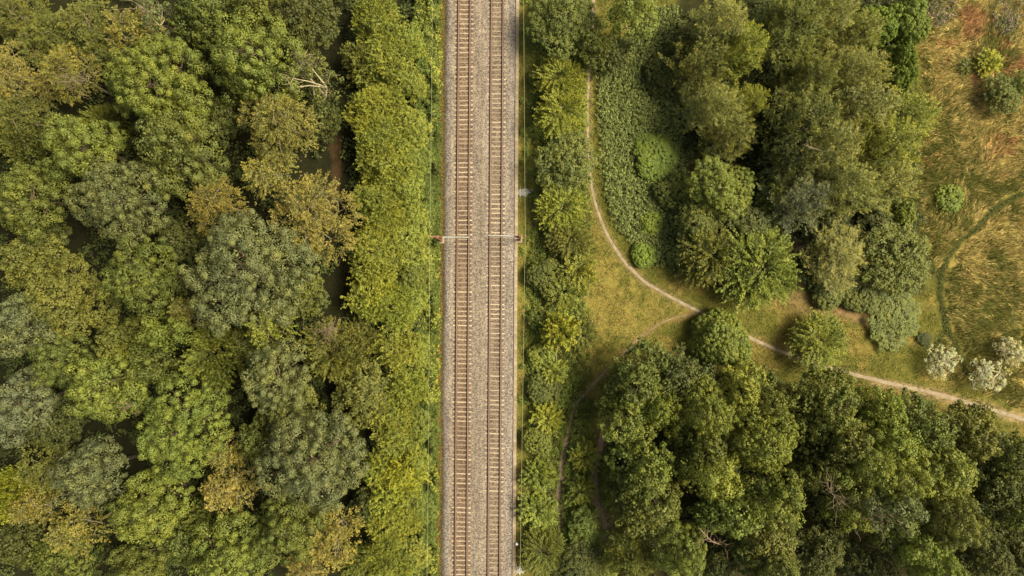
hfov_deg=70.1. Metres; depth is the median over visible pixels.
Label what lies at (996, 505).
broadleaf tree
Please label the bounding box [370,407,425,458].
hedge shrub
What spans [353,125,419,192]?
hedge shrub
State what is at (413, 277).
leafy bush
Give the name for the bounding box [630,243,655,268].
bush
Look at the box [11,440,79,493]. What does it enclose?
birch tree
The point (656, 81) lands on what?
bush
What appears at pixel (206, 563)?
broadleaf tree
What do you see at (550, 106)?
shrub
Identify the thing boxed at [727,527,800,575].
broadleaf tree
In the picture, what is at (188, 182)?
broadleaf tree
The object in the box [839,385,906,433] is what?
broadleaf tree
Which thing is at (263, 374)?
broadleaf tree
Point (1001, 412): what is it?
footpath
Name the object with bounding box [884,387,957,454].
broadleaf tree
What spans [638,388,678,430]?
broadleaf tree
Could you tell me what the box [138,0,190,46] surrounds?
pale leaved tree
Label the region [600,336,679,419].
broadleaf tree
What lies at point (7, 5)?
birch tree
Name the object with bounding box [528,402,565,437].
shrub
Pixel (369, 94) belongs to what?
hedge shrub
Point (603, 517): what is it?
soil track
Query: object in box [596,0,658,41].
broadleaf tree
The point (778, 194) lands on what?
broadleaf tree
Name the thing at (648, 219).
bush
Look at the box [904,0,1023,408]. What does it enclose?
meadow grass
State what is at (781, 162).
willow tree
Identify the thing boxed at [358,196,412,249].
hedge shrub
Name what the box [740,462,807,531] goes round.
broadleaf tree
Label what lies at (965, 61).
shrub
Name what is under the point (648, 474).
broadleaf tree
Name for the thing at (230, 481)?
birch tree
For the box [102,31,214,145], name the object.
broadleaf tree
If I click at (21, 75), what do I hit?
birch tree
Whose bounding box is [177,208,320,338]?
broadleaf tree
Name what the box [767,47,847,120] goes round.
willow tree
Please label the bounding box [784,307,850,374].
shrub
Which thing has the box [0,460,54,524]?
birch tree
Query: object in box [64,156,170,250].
broadleaf tree
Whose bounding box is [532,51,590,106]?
shrub
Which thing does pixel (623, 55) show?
shrub
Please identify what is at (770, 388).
broadleaf tree
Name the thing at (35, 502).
birch tree
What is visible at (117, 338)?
broadleaf tree
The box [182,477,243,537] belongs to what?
broadleaf tree
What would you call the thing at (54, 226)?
broadleaf tree
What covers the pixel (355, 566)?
hedge shrub
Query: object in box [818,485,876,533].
broadleaf tree
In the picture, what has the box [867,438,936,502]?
broadleaf tree
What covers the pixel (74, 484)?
broadleaf tree
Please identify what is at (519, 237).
catenary mast
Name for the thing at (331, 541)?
birch tree
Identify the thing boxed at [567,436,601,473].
shrub
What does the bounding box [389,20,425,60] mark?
leafy bush
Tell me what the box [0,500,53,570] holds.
broadleaf tree
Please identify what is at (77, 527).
birch tree
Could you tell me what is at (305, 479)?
broadleaf tree
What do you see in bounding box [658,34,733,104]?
willow tree
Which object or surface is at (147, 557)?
broadleaf tree
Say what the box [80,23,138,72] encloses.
birch tree
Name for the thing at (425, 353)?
leafy bush
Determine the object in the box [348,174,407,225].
hedge shrub
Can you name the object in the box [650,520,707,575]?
broadleaf tree
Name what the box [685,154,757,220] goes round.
broadleaf tree
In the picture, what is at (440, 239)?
catenary mast
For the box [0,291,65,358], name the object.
broadleaf tree
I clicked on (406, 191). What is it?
leafy bush
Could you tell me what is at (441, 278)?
verge grass
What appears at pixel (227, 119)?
broadleaf tree
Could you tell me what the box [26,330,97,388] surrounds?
broadleaf tree
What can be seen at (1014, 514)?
broadleaf tree
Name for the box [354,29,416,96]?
hedge shrub
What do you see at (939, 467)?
broadleaf tree
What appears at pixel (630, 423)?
broadleaf tree
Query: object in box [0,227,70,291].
broadleaf tree
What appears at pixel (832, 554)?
broadleaf tree
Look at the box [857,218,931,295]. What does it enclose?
broadleaf tree
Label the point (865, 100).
willow tree
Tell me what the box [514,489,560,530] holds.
shrub
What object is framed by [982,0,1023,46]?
pink flowers
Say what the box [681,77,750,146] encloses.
willow tree
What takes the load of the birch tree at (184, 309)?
on the ground at (336, 166)
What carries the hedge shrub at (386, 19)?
on the ground at (336, 166)
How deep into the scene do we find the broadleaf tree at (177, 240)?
89.15 m
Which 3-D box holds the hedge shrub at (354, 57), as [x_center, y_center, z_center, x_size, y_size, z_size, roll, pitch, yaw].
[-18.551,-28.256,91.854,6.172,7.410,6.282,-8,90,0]
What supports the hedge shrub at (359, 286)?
on the ground at (336, 166)
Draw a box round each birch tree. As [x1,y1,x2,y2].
[0,0,54,53]
[0,39,59,116]
[0,88,54,151]
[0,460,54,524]
[1,477,72,529]
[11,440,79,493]
[17,7,85,69]
[40,41,110,105]
[40,501,116,559]
[46,0,116,56]
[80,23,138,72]
[101,4,175,62]
[167,297,219,331]
[183,172,249,241]
[198,447,266,521]
[204,427,254,470]
[235,88,325,169]
[240,146,301,205]
[242,295,301,353]
[266,169,367,266]
[280,537,329,575]
[296,501,365,572]
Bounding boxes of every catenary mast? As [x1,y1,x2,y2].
[429,235,468,243]
[488,235,525,242]
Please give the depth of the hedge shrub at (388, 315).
90.50 m
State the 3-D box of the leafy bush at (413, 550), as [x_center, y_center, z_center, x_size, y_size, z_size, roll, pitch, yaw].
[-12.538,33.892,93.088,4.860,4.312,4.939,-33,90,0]
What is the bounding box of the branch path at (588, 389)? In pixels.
[561,313,693,459]
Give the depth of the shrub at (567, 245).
92.00 m
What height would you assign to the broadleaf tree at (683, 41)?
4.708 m
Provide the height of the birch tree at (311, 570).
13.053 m
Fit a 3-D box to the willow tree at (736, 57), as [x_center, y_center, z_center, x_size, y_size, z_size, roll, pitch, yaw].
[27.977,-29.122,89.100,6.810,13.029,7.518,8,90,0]
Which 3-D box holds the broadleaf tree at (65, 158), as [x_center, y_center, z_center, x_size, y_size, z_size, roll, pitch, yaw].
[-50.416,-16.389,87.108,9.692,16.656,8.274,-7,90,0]
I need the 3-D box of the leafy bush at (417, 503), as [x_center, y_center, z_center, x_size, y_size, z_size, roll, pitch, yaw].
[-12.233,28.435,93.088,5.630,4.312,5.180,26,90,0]
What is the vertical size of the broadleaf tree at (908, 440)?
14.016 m
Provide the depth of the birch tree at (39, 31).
87.44 m
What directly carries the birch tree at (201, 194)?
on the ground at (336, 166)
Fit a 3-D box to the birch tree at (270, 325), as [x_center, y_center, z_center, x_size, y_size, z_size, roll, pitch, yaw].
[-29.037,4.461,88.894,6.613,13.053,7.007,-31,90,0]
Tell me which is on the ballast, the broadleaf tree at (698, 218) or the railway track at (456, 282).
the railway track at (456, 282)
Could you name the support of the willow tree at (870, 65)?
on the ground at (336, 166)
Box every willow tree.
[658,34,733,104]
[679,0,750,64]
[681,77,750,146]
[693,109,758,167]
[715,18,770,85]
[729,82,771,124]
[746,0,841,81]
[756,123,826,196]
[756,168,832,236]
[761,77,845,159]
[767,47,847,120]
[777,108,867,186]
[790,0,864,53]
[795,217,878,298]
[812,155,888,218]
[816,67,903,145]
[817,40,894,106]
[834,6,887,56]
[849,106,927,180]
[851,147,922,216]
[872,81,942,149]
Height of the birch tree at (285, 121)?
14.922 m
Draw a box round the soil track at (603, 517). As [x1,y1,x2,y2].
[590,424,612,539]
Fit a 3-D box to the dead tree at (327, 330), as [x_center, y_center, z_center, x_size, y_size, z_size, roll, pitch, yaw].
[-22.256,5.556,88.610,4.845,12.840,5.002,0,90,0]
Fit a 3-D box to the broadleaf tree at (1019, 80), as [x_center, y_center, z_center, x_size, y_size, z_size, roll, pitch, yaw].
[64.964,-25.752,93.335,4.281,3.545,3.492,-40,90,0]
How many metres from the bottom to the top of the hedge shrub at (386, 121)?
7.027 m
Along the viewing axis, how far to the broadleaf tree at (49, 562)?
87.00 m
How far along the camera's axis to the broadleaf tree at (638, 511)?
86.30 m
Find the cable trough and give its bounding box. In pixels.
[512,0,518,575]
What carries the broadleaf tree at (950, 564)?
on the ground at (336, 166)
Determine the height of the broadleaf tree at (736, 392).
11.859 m
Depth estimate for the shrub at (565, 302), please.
92.77 m
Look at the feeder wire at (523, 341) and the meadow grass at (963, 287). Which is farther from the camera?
the meadow grass at (963, 287)
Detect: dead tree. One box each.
[48,69,103,98]
[104,0,155,16]
[106,398,142,417]
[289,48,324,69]
[303,315,344,352]
[697,523,732,556]
[805,138,826,152]
[819,472,893,544]
[863,498,926,545]
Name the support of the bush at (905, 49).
on the ground at (336, 166)
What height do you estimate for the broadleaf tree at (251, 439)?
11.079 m
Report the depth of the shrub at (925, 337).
94.56 m
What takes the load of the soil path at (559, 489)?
on the ground at (336, 166)
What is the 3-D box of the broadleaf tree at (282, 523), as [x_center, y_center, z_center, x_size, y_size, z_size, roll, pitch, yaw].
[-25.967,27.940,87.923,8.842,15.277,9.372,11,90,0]
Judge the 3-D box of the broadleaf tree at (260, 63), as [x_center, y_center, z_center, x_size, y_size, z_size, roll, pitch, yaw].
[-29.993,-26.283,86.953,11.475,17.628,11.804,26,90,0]
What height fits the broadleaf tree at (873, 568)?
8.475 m
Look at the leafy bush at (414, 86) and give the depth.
92.10 m
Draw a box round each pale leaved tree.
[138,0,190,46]
[275,43,344,115]
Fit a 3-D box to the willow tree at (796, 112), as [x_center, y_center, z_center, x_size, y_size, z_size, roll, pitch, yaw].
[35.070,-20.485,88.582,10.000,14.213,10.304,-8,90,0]
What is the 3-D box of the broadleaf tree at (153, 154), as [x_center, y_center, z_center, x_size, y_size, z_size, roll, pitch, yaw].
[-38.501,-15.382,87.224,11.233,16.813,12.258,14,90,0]
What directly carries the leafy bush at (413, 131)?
on the ground at (336, 166)
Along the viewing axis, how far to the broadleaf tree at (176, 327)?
83.59 m
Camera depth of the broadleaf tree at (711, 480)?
82.85 m
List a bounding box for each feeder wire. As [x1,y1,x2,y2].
[427,90,431,541]
[520,118,524,551]
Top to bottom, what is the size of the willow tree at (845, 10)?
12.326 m
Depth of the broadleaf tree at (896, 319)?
93.86 m
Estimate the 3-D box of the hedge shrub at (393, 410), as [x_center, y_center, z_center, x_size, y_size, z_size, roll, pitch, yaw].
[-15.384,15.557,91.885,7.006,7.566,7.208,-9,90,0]
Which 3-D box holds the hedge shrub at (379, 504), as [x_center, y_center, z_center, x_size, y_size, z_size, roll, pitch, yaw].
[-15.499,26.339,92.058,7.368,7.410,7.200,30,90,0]
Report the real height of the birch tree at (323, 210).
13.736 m
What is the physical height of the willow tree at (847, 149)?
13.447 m
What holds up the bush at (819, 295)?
on the ground at (336, 166)
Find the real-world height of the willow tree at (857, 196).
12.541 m
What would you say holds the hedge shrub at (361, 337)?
on the ground at (336, 166)
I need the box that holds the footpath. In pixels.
[586,0,1023,420]
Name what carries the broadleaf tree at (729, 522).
on the ground at (336, 166)
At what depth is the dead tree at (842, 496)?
84.56 m
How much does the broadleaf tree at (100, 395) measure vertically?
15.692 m
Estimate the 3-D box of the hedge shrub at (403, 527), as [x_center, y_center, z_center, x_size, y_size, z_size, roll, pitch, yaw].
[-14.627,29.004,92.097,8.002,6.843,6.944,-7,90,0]
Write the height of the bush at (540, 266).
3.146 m
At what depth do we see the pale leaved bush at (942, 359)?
93.14 m
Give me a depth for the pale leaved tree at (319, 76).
87.08 m
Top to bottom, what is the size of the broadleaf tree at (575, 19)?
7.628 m
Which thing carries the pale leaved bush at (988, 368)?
on the ground at (336, 166)
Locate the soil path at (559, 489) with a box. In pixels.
[556,437,568,528]
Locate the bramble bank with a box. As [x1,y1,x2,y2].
[409,0,443,575]
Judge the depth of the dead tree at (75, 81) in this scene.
82.98 m
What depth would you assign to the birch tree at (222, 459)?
86.98 m
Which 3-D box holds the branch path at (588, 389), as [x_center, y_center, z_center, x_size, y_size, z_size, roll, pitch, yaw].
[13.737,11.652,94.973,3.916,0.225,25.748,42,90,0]
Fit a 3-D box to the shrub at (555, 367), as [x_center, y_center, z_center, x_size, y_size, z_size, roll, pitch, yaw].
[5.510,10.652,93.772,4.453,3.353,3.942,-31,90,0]
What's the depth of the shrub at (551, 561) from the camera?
92.50 m
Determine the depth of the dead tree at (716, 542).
85.39 m
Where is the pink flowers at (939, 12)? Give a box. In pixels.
[914,0,960,33]
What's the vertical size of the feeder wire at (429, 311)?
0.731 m
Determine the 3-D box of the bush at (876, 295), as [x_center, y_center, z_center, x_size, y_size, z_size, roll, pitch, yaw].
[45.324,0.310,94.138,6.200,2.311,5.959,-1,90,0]
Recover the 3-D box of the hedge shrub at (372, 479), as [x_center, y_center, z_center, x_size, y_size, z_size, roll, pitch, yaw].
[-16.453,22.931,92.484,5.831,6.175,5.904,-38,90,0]
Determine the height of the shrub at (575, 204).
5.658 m
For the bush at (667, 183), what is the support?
on the ground at (336, 166)
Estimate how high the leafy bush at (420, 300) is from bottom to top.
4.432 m
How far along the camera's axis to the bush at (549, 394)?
93.41 m
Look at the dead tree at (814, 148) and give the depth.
82.82 m
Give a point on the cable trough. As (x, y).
(515, 295)
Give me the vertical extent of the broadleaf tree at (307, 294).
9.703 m
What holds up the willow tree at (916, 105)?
on the ground at (336, 166)
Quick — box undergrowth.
[0,0,1023,575]
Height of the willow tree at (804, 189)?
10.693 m
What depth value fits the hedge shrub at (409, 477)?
90.72 m
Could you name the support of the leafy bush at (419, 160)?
on the ground at (336, 166)
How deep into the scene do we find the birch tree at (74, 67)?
85.70 m
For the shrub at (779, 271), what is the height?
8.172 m
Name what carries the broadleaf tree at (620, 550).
on the ground at (336, 166)
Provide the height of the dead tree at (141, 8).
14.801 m
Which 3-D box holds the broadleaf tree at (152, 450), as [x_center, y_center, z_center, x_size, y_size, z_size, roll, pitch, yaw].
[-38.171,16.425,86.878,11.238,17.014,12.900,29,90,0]
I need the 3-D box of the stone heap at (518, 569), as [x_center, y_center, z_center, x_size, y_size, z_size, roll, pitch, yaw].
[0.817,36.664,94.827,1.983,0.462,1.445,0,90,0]
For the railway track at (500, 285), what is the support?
on the ballast
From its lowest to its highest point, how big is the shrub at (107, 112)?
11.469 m
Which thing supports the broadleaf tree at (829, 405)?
on the ground at (336, 166)
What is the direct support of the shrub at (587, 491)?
on the ground at (336, 166)
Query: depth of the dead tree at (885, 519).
83.06 m
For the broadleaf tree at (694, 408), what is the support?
on the ground at (336, 166)
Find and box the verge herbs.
[515,0,618,575]
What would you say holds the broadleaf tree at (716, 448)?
on the ground at (336, 166)
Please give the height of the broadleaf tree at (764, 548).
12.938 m
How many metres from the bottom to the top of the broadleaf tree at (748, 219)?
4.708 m
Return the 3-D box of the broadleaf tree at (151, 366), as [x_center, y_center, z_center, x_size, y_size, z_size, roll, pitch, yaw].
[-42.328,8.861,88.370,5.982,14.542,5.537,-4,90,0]
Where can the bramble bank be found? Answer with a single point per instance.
(428, 62)
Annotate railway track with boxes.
[451,0,473,575]
[484,0,506,575]
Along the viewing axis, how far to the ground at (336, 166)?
95.00 m
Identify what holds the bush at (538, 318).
on the ground at (336, 166)
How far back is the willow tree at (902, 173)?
87.74 m
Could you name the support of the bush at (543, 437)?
on the ground at (336, 166)
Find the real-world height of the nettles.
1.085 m
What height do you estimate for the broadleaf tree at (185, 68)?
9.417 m
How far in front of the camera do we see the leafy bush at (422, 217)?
92.01 m
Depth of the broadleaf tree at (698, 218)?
90.49 m
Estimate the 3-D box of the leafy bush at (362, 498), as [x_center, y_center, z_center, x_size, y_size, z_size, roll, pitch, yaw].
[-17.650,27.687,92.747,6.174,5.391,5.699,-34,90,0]
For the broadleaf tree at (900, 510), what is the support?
on the ground at (336, 166)
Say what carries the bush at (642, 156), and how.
on the ground at (336, 166)
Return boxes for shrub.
[79,101,137,147]
[337,39,387,89]
[338,536,386,575]
[340,262,398,318]
[341,81,409,139]
[342,314,382,360]
[346,221,405,286]
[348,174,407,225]
[349,0,406,46]
[353,113,399,159]
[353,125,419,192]
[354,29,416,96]
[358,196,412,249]
[360,444,403,492]
[360,533,415,575]
[361,277,417,335]
[361,385,415,436]
[364,463,421,530]
[364,492,426,542]
[367,318,425,377]
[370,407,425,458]
[378,450,429,498]
[382,365,434,410]
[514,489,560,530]
[516,525,565,575]
[517,456,559,493]
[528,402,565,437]
[531,78,590,142]
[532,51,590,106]
[532,178,590,237]
[538,272,584,313]
[539,306,581,355]
[540,358,568,390]
[542,219,597,261]
[557,249,603,291]
[562,473,597,507]
[567,315,599,353]
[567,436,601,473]
[597,34,638,74]
[674,224,745,289]
[713,224,804,313]
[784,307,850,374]
[956,56,975,78]
[971,47,1004,81]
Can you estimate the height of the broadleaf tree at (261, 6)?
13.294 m
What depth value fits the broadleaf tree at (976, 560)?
87.14 m
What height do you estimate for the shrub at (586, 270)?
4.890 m
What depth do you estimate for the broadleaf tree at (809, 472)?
87.48 m
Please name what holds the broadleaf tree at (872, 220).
on the ground at (336, 166)
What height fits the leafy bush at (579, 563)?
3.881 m
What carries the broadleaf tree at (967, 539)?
on the ground at (336, 166)
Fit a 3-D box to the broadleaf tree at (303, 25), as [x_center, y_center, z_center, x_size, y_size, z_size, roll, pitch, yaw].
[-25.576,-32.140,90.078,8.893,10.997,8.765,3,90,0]
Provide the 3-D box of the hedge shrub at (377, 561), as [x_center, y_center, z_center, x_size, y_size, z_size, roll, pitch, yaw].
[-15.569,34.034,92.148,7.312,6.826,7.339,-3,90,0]
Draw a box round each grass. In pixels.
[436,0,445,575]
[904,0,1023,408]
[916,192,1023,384]
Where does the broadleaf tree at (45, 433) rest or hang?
on the ground at (336, 166)
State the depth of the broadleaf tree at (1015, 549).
88.12 m
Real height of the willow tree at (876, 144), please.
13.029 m
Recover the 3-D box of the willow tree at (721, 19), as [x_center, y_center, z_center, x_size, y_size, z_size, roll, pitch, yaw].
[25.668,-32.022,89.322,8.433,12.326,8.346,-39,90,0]
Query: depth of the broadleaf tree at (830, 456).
84.57 m
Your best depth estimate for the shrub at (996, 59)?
93.67 m
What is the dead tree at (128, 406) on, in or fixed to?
on the ground at (336, 166)
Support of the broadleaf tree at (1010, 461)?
on the ground at (336, 166)
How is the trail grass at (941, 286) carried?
on the ground at (336, 166)
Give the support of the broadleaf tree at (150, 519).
on the ground at (336, 166)
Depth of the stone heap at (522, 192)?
94.76 m
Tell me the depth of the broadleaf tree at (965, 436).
86.45 m
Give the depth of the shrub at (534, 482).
93.05 m
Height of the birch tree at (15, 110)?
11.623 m
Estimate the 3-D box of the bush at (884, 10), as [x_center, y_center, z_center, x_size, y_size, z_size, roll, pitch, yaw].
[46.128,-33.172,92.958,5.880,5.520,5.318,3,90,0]
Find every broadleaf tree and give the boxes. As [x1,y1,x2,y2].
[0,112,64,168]
[0,160,78,241]
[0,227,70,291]
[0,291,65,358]
[0,364,64,449]
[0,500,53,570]
[14,211,72,261]
[17,389,83,455]
[21,252,122,343]
[25,526,104,575]
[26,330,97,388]
[40,112,128,183]
[46,434,135,512]
[61,344,153,423]
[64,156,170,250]
[93,314,158,372]
[95,236,187,320]
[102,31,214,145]
[105,469,196,545]
[105,537,170,575]
[123,338,186,384]
[132,95,230,203]
[134,303,206,353]
[136,369,232,486]
[155,214,206,265]
[158,36,212,93]
[161,517,215,567]
[168,0,232,57]
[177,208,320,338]
[177,318,258,391]
[178,158,221,203]
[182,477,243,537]
[187,505,278,575]
[196,95,253,148]
[207,6,305,106]
[220,323,272,368]
[224,0,290,43]
[234,415,280,464]
[238,334,314,417]
[249,489,332,566]
[253,408,369,515]
[256,376,326,441]
[267,0,341,60]
[272,264,330,319]
[293,95,341,143]
[298,315,370,382]
[331,357,399,429]
[526,0,601,62]
[593,388,658,447]
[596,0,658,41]
[599,518,658,575]
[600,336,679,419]
[603,439,678,506]
[610,461,683,539]
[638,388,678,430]
[647,342,716,413]
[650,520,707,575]
[663,373,738,451]
[666,35,695,74]
[669,415,738,481]
[674,197,720,245]
[676,441,744,500]
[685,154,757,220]
[686,471,765,540]
[697,532,739,575]
[713,357,770,418]
[717,185,774,249]
[719,402,798,473]
[727,490,800,569]
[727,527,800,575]
[738,364,794,425]
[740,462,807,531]
[753,176,788,213]
[784,364,860,448]
[785,443,834,495]
[792,418,873,481]
[793,521,850,575]
[806,196,853,244]
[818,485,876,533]
[823,429,908,503]
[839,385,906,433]
[842,531,901,575]
[853,398,927,475]
[853,472,929,538]
[856,197,902,247]
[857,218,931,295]
[867,288,922,352]
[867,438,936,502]
[867,518,940,568]
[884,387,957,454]
[891,527,969,575]
[902,435,979,515]
[903,483,991,553]
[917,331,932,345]
[927,398,1003,468]
[934,520,1017,575]
[948,460,1020,528]
[968,430,1023,488]
[972,471,1023,530]
[985,522,1023,575]
[1011,70,1023,96]
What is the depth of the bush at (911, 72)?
91.27 m
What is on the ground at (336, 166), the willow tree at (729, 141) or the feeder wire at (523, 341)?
the willow tree at (729, 141)
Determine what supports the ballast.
on the ground at (336, 166)
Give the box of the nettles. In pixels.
[594,3,692,273]
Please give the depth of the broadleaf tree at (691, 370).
87.30 m
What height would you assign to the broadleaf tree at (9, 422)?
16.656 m
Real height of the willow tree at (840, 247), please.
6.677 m
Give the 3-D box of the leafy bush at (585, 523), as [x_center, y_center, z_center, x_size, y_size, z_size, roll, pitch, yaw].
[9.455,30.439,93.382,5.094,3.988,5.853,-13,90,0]
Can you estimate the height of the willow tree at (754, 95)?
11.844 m
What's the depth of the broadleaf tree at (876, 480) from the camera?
83.37 m
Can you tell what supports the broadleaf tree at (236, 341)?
on the ground at (336, 166)
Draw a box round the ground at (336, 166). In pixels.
[0,0,1023,575]
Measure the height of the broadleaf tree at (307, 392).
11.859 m
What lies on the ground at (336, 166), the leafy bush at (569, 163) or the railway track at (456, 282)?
the leafy bush at (569, 163)
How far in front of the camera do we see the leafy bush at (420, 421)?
91.98 m
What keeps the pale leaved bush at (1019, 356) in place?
on the ground at (336, 166)
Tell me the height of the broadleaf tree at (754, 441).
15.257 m
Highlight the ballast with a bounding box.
[439,0,515,575]
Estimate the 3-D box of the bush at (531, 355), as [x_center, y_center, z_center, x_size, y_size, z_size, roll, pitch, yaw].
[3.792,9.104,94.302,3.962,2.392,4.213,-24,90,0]
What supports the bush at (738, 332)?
on the ground at (336, 166)
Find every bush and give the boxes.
[348,485,389,528]
[375,217,429,270]
[386,167,424,206]
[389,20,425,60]
[390,105,431,153]
[393,492,437,530]
[395,536,431,572]
[396,257,434,292]
[397,67,429,104]
[397,140,434,178]
[397,447,431,475]
[398,196,429,232]
[398,286,430,321]
[399,407,434,443]
[401,332,435,368]
[521,425,551,456]
[525,257,565,299]
[526,68,541,87]
[526,341,555,371]
[526,372,561,408]
[527,305,554,334]
[533,130,600,203]
[552,536,603,575]
[568,504,607,549]
[573,29,614,71]
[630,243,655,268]
[632,132,678,180]
[638,211,662,236]
[641,51,688,100]
[652,173,691,211]
[689,306,751,368]
[809,267,856,310]
[840,267,885,313]
[848,4,899,49]
[875,63,919,98]
[878,42,918,75]
[883,0,931,44]
[883,198,916,230]
[923,343,962,380]
[933,184,964,212]
[968,358,1011,391]
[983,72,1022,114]
[992,336,1023,368]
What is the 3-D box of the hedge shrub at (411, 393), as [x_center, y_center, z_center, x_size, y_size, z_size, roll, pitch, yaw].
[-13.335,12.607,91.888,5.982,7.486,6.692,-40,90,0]
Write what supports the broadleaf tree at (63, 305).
on the ground at (336, 166)
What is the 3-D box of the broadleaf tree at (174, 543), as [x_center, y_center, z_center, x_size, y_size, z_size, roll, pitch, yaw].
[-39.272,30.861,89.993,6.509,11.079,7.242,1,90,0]
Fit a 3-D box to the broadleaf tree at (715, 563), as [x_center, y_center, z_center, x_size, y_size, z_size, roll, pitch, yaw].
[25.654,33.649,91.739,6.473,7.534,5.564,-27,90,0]
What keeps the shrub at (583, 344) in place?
on the ground at (336, 166)
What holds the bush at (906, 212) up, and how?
on the ground at (336, 166)
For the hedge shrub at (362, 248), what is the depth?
90.02 m
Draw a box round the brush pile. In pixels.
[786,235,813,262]
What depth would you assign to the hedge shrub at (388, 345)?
90.82 m
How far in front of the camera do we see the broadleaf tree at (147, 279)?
83.97 m
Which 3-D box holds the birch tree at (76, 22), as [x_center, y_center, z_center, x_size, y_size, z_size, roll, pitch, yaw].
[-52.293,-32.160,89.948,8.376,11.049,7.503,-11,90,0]
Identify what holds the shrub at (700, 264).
on the ground at (336, 166)
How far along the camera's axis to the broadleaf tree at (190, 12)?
86.17 m
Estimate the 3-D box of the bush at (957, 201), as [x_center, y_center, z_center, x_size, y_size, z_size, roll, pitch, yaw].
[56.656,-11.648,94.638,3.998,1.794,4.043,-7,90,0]
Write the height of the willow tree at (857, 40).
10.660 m
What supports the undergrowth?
on the ground at (336, 166)
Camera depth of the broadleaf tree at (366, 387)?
89.80 m
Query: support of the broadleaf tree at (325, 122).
on the ground at (336, 166)
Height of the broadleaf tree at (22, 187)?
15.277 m
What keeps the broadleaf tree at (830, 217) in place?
on the ground at (336, 166)
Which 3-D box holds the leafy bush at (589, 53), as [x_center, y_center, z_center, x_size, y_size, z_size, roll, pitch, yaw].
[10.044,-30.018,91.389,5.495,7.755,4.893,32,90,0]
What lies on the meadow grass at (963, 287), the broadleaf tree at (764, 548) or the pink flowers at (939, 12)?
the pink flowers at (939, 12)
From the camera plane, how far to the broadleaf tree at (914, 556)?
85.25 m
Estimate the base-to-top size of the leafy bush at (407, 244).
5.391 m
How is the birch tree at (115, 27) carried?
on the ground at (336, 166)
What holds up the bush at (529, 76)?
on the ground at (336, 166)
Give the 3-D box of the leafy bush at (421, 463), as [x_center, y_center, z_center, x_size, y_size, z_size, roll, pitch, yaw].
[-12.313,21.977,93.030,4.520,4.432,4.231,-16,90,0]
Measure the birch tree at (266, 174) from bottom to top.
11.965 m
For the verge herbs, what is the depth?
94.55 m
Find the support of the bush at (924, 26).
on the ground at (336, 166)
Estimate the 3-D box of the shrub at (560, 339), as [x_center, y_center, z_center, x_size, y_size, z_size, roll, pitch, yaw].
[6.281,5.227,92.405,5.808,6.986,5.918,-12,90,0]
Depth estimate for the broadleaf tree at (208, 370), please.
86.47 m
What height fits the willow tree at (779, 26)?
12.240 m
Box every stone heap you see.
[516,564,524,574]
[518,186,533,197]
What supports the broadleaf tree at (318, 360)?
on the ground at (336, 166)

